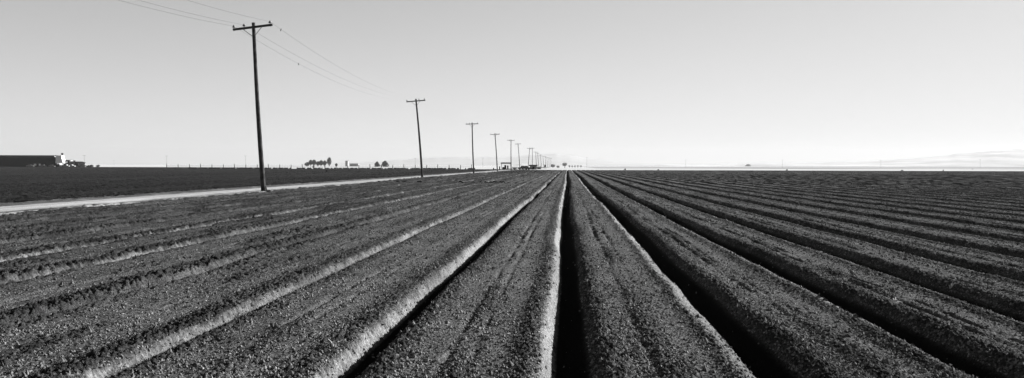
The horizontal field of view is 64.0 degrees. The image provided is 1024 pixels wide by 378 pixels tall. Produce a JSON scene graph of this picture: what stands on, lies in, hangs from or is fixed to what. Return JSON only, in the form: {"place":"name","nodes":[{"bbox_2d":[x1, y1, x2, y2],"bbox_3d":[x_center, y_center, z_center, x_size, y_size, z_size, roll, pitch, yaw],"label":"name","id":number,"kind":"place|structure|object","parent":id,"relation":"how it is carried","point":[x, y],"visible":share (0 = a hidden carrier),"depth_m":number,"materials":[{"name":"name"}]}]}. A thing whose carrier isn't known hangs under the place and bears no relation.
{"place":"outdoors","nodes":[
{"label":"outdoors","id":0,"kind":"place"},
{"bbox_2d":[75,161,85,166],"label":"shed","id":1,"kind":"structure","parent":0,"point":[78,163],"depth_m":522.62,"materials":[{"name":"metal"}]},
{"bbox_2d":[0,167,283,167],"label":"dark field","id":2,"kind":"structure","parent":0,"point":[103,167],"depth_m":424.42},
{"bbox_2d":[0,168,505,202],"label":"dark field","id":3,"kind":"structure","parent":0,"point":[122,188],"depth_m":91.09,"materials":[{"name":"black soil"}]},
{"bbox_2d":[0,169,517,213],"bbox_3d":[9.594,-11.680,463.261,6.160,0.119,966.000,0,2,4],"label":"dirt road","id":4,"kind":"structure","parent":0,"point":[35,205],"depth_m":45.19,"materials":[{"name":"grey soil"}]},
{"bbox_2d":[232,21,272,190],"bbox_3d":[-15.715,-4.944,49.842,2.497,10.480,0.437,0,2,4],"label":"utility pole","id":5,"kind":"object","parent":4,"relation":"on","point":[260,146],"visible":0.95,"depth_m":49.78,"materials":[{"name":"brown wood"}]},
{"bbox_2d":[120,0,475,131],"bbox_3d":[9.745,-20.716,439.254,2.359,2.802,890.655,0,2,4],"label":"power line","id":6,"kind":"object","parent":5,"relation":"attached to","point":[242,31],"visible":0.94,"depth_m":46.27,"materials":[{"name":"metal"}]},
{"bbox_2d":[140,0,503,140],"bbox_3d":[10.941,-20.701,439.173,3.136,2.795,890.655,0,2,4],"label":"power line","id":7,"kind":"object","parent":5,"relation":"attached to","point":[251,29],"visible":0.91,"depth_m":47.00,"materials":[{"name":"metal"}]},
{"bbox_2d":[188,0,455,119],"bbox_3d":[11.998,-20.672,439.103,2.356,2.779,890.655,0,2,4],"label":"power line","id":8,"kind":"object","parent":5,"relation":"attached to","point":[275,25],"visible":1,"depth_m":47.91,"materials":[{"name":"metal"}]},
{"bbox_2d":[0,167,543,214],"bbox_3d":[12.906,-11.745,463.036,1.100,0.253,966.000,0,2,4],"label":"field verge","id":9,"kind":"structure","parent":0,"point":[84,205],"depth_m":34.85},
{"bbox_2d":[406,98,424,176],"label":"utility pole","id":10,"kind":"object","parent":9,"relation":"on","point":[420,151],"visible":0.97,"depth_m":105.34,"materials":[{"name":"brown wood"}]},
{"bbox_2d":[466,122,477,172],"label":"utility pole","id":11,"kind":"object","parent":9,"relation":"on","point":[472,145],"visible":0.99,"depth_m":160.91,"materials":[{"name":"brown wood"}]},
{"bbox_2d":[490,133,497,170],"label":"utility pole","id":12,"kind":"object","parent":9,"relation":"on","point":[496,149],"visible":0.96,"depth_m":216.50,"materials":[{"name":"grey wood"}]},
{"bbox_2d":[315,153,646,165],"bbox_3d":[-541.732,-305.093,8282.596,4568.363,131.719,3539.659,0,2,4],"label":"hills","id":13,"kind":"structure","parent":0,"point":[558,159],"depth_m":7158.10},
{"bbox_2d":[0,170,1023,377],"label":"ploughed field","id":14,"kind":"structure","parent":0,"point":[762,359],"depth_m":12.06,"materials":[{"name":"soil"}]},
{"bbox_2d":[340,170,1022,189],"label":"field clods","id":15,"kind":"object","parent":14,"relation":"on","point":[982,173],"visible":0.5,"depth_m":146.91,"materials":[{"name":"grey soil"}]},
{"bbox_2d":[889,297,901,304],"bbox_3d":[4.386,1.306,9.353,0.130,0.127,0.153,-1,2,-27],"label":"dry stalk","id":16,"kind":"object","parent":14,"relation":"on","point":[895,302],"visible":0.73,"depth_m":9.33,"materials":[{"name":"grey plant"}]},
{"bbox_2d":[0,0,1023,164],"label":"sky","id":17,"kind":"structure","parent":0,"point":[649,82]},
{"bbox_2d":[13,164,1023,202],"bbox_3d":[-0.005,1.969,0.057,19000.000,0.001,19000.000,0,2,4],"label":"ground","id":18,"kind":"structure","parent":0,"point":[567,168],"depth_m":646.56,"materials":[{"name":"grey soil"}]},
{"bbox_2d":[0,155,64,166],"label":"barn","id":19,"kind":"structure","parent":18,"relation":"on","point":[18,160],"depth_m":499.72,"materials":[{"name":"metal"}]},
{"bbox_2d":[4,159,8,166],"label":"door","id":20,"kind":"structure","parent":19,"relation":"in","point":[6,161],"depth_m":499.73,"materials":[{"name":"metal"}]},
{"bbox_2d":[24,159,28,166],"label":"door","id":21,"kind":"structure","parent":19,"relation":"in","point":[26,161],"depth_m":499.73,"materials":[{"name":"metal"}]},
{"bbox_2d":[44,159,48,166],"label":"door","id":22,"kind":"structure","parent":19,"relation":"in","point":[46,161],"depth_m":499.73,"materials":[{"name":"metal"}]},
{"bbox_2d":[55,153,65,166],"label":"feed tower","id":23,"kind":"structure","parent":18,"relation":"on","point":[60,159],"depth_m":495.14,"materials":[{"name":"white metal"}]},
{"bbox_2d":[63,160,74,166],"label":"shed","id":24,"kind":"structure","parent":18,"relation":"on","point":[69,162],"depth_m":499.62,"materials":[{"name":"metal"}]},
{"bbox_2d":[166,164,471,168],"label":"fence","id":25,"kind":"object","parent":18,"relation":"on","point":[257,166],"visible":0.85,"depth_m":355.16,"materials":[{"name":"grey wood"}]},
{"bbox_2d":[191,167,474,168],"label":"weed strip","id":26,"kind":"object","parent":18,"relation":"on","point":[328,168],"visible":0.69,"depth_m":356.08,"materials":[{"name":"black plant"}]},
{"bbox_2d":[382,161,388,166],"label":"tree","id":27,"kind":"object","parent":18,"relation":"on","point":[384,163],"visible":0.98,"depth_m":898.04,"materials":[{"name":"grey plant"}]},
{"bbox_2d":[529,165,536,169],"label":"house","id":28,"kind":"structure","parent":18,"relation":"on","point":[533,167],"depth_m":349.89,"materials":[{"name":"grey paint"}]},
{"bbox_2d":[588,167,1023,168],"bbox_3d":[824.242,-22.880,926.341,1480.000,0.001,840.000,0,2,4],"label":"distant field","id":29,"kind":"structure","parent":0,"point":[804,168],"depth_m":788.53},
{"bbox_2d":[633,149,1023,166],"bbox_3d":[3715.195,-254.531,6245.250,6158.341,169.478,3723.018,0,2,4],"label":"hills","id":30,"kind":"structure","parent":0,"point":[1009,158],"depth_m":5064.41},
{"bbox_2d":[755,166,1023,167],"bbox_3d":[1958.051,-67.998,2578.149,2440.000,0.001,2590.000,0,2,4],"label":"distant field","id":31,"kind":"structure","parent":0,"point":[852,166],"depth_m":2578.69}
]}

